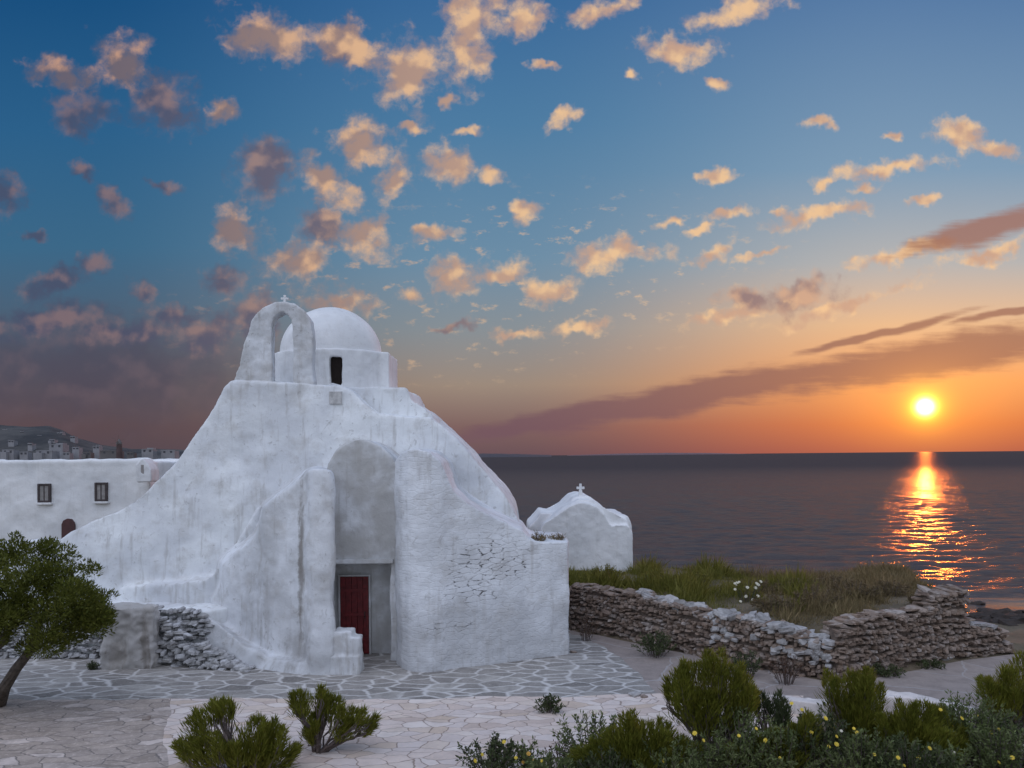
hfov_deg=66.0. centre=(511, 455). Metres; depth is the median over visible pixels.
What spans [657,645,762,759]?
shrub
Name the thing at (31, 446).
town house
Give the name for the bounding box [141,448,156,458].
town house
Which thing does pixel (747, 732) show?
plant
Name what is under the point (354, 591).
door
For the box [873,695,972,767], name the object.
shrub
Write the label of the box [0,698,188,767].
pavement
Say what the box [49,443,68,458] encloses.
town house
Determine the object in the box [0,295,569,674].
church
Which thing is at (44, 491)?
window
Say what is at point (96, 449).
town house
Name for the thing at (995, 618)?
rock
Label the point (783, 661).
weed
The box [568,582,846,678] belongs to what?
stone wall
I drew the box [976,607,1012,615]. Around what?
rock
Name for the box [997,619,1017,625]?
rock
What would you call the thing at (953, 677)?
lane
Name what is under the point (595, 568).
scrub
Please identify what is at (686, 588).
grass
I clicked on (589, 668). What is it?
plaza
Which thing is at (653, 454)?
island
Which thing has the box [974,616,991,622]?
rock
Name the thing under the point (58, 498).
house
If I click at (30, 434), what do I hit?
hill
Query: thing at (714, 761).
plant
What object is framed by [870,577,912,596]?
scrub
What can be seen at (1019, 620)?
rock
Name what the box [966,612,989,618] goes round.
rock
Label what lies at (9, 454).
town house
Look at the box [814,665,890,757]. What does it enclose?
shrub
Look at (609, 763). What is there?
plant
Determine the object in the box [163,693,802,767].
path
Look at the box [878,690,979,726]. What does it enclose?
kerb wall
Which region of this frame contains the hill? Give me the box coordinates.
[0,425,184,459]
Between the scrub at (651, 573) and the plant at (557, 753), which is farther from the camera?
the scrub at (651, 573)
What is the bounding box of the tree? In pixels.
[0,530,119,706]
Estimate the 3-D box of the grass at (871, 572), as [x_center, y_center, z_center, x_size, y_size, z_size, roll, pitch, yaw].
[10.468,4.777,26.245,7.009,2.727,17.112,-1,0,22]
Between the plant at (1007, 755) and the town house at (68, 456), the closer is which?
the plant at (1007, 755)
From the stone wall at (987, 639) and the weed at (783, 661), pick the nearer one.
the weed at (783, 661)
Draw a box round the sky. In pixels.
[0,0,1023,454]
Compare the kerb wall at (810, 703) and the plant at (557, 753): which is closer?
the plant at (557, 753)
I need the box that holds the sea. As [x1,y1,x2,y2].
[480,451,1023,616]
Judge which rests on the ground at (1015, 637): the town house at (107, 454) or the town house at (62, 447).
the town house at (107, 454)
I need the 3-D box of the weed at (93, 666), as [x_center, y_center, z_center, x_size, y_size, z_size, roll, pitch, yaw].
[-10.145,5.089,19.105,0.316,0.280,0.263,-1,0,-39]
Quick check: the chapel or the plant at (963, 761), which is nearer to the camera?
the plant at (963, 761)
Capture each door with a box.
[61,519,75,538]
[340,576,368,653]
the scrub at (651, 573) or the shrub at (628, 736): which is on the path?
the shrub at (628, 736)
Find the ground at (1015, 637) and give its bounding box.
[568,565,1023,767]
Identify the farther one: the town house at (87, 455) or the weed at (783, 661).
the town house at (87, 455)
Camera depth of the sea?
119.67 m
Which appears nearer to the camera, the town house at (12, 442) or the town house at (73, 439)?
the town house at (12, 442)
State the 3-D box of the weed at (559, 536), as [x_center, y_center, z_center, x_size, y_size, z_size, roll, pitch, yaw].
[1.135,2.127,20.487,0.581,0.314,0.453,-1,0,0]
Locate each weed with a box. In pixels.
[86,660,100,669]
[531,531,547,540]
[546,533,565,539]
[574,616,596,641]
[631,630,676,657]
[731,650,764,676]
[768,651,803,685]
[870,662,906,678]
[915,659,945,669]
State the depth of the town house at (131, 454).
336.00 m
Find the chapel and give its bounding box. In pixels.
[527,484,632,571]
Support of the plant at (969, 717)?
on the ground at (1015, 637)
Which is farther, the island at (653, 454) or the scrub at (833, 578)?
the island at (653, 454)
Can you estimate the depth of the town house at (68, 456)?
334.00 m
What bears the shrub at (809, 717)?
on the path
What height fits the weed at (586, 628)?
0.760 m
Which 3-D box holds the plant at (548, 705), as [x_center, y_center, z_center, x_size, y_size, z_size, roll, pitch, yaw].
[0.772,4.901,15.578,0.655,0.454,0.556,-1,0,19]
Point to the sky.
(567, 227)
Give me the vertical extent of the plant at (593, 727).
1.011 m
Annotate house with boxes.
[0,450,19,459]
[0,458,178,540]
[8,439,17,446]
[20,451,31,459]
[27,442,35,450]
[33,450,59,459]
[48,439,57,443]
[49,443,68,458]
[62,452,73,459]
[70,435,77,442]
[72,446,82,459]
[81,451,93,458]
[93,445,102,458]
[100,450,123,458]
[126,451,136,458]
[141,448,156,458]
[161,450,178,458]
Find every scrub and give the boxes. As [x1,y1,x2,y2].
[589,564,625,578]
[636,569,670,579]
[674,571,711,583]
[740,579,779,591]
[750,591,801,611]
[776,576,819,586]
[786,583,844,607]
[810,573,859,586]
[826,579,881,598]
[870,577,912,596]
[906,593,916,603]
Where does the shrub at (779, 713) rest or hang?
on the path
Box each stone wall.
[0,600,254,671]
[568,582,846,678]
[820,584,975,678]
[964,621,1015,657]
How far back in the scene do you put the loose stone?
16.56 m
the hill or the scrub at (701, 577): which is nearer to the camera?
the scrub at (701, 577)
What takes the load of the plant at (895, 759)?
on the ground at (1015, 637)
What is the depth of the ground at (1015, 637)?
21.58 m
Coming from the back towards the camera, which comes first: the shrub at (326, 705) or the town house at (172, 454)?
the town house at (172, 454)
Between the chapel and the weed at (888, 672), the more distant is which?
the chapel
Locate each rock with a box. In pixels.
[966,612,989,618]
[970,601,985,604]
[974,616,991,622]
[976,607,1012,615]
[989,612,1023,622]
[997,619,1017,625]
[1008,610,1021,613]
[1010,616,1023,623]
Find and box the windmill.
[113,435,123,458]
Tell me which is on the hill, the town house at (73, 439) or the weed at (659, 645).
the town house at (73, 439)
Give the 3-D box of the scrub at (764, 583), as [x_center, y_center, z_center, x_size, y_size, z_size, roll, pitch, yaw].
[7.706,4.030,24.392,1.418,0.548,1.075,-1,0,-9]
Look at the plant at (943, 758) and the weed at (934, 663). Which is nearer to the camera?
the plant at (943, 758)
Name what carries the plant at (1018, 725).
on the ground at (1015, 637)
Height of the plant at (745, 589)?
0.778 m
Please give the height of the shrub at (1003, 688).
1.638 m
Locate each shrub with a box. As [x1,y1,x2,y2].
[169,693,305,767]
[283,681,384,753]
[567,707,709,767]
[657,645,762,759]
[717,707,828,767]
[753,688,793,730]
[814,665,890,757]
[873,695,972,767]
[967,649,1023,727]
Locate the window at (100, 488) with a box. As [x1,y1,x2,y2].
[92,482,109,503]
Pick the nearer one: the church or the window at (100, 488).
the church
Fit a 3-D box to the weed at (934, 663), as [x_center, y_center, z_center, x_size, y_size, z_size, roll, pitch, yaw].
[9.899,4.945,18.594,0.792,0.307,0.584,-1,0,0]
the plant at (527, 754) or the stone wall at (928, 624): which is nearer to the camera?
the plant at (527, 754)
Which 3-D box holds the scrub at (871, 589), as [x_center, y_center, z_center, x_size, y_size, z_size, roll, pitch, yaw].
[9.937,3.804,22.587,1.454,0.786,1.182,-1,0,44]
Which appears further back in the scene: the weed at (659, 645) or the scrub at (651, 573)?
the scrub at (651, 573)
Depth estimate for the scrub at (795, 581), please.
24.96 m
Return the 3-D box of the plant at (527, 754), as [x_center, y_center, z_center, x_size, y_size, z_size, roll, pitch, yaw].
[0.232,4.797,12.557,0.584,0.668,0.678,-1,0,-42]
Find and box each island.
[478,453,550,456]
[567,453,733,455]
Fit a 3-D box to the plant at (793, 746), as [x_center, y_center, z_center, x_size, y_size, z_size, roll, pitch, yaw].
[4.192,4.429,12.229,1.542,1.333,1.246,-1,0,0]
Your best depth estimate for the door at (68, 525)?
33.91 m
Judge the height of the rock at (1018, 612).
0.605 m
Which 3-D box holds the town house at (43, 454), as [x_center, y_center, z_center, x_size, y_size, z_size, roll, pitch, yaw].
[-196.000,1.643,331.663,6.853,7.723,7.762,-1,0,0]
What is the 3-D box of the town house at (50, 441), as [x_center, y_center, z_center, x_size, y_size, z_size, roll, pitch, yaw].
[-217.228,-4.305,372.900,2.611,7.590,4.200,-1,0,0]
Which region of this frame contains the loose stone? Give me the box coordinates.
[628,691,641,696]
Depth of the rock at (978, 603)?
41.77 m
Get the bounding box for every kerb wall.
[782,695,827,717]
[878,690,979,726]
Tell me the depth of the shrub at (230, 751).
12.57 m
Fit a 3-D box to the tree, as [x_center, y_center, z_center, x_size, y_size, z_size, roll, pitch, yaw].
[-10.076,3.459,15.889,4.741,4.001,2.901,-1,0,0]
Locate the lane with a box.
[569,630,1023,727]
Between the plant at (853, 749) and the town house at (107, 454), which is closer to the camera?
the plant at (853, 749)
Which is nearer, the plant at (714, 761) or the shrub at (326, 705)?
the plant at (714, 761)
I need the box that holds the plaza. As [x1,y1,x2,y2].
[0,630,655,700]
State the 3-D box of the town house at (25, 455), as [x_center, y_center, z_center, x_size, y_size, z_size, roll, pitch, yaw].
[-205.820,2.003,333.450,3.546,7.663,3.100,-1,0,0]
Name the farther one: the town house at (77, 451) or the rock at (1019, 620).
the town house at (77, 451)
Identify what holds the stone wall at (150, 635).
on the plaza
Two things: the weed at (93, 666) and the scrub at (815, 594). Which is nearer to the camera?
the weed at (93, 666)
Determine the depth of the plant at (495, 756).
12.54 m
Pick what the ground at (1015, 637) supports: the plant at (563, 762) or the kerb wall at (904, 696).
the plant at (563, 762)
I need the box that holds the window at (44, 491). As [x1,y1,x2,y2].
[35,484,52,504]
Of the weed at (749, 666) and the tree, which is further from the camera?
the weed at (749, 666)
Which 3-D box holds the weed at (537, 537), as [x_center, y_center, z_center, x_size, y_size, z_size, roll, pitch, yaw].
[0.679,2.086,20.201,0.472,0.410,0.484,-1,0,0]
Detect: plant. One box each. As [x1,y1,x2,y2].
[455,730,522,767]
[502,735,545,767]
[519,750,575,767]
[532,692,566,713]
[544,738,571,762]
[551,709,621,760]
[569,745,639,767]
[633,735,709,767]
[666,729,759,767]
[701,705,785,767]
[729,702,837,767]
[732,577,762,602]
[773,702,849,767]
[814,727,903,767]
[834,725,936,767]
[840,730,977,767]
[869,732,957,767]
[923,689,1010,756]
[934,694,1023,767]
[965,719,1023,767]
[980,715,1023,767]
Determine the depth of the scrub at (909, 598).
21.53 m
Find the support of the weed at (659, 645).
on the lane
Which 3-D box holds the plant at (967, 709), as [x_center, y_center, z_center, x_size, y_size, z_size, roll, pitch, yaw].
[7.576,4.495,13.236,1.343,1.136,1.017,-1,0,0]
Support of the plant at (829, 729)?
on the ground at (1015, 637)
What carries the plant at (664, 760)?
on the ground at (1015, 637)
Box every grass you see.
[568,549,824,621]
[724,558,943,632]
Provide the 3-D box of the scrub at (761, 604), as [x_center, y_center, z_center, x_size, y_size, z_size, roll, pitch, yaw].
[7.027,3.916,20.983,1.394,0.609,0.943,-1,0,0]
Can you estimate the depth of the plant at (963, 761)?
11.84 m

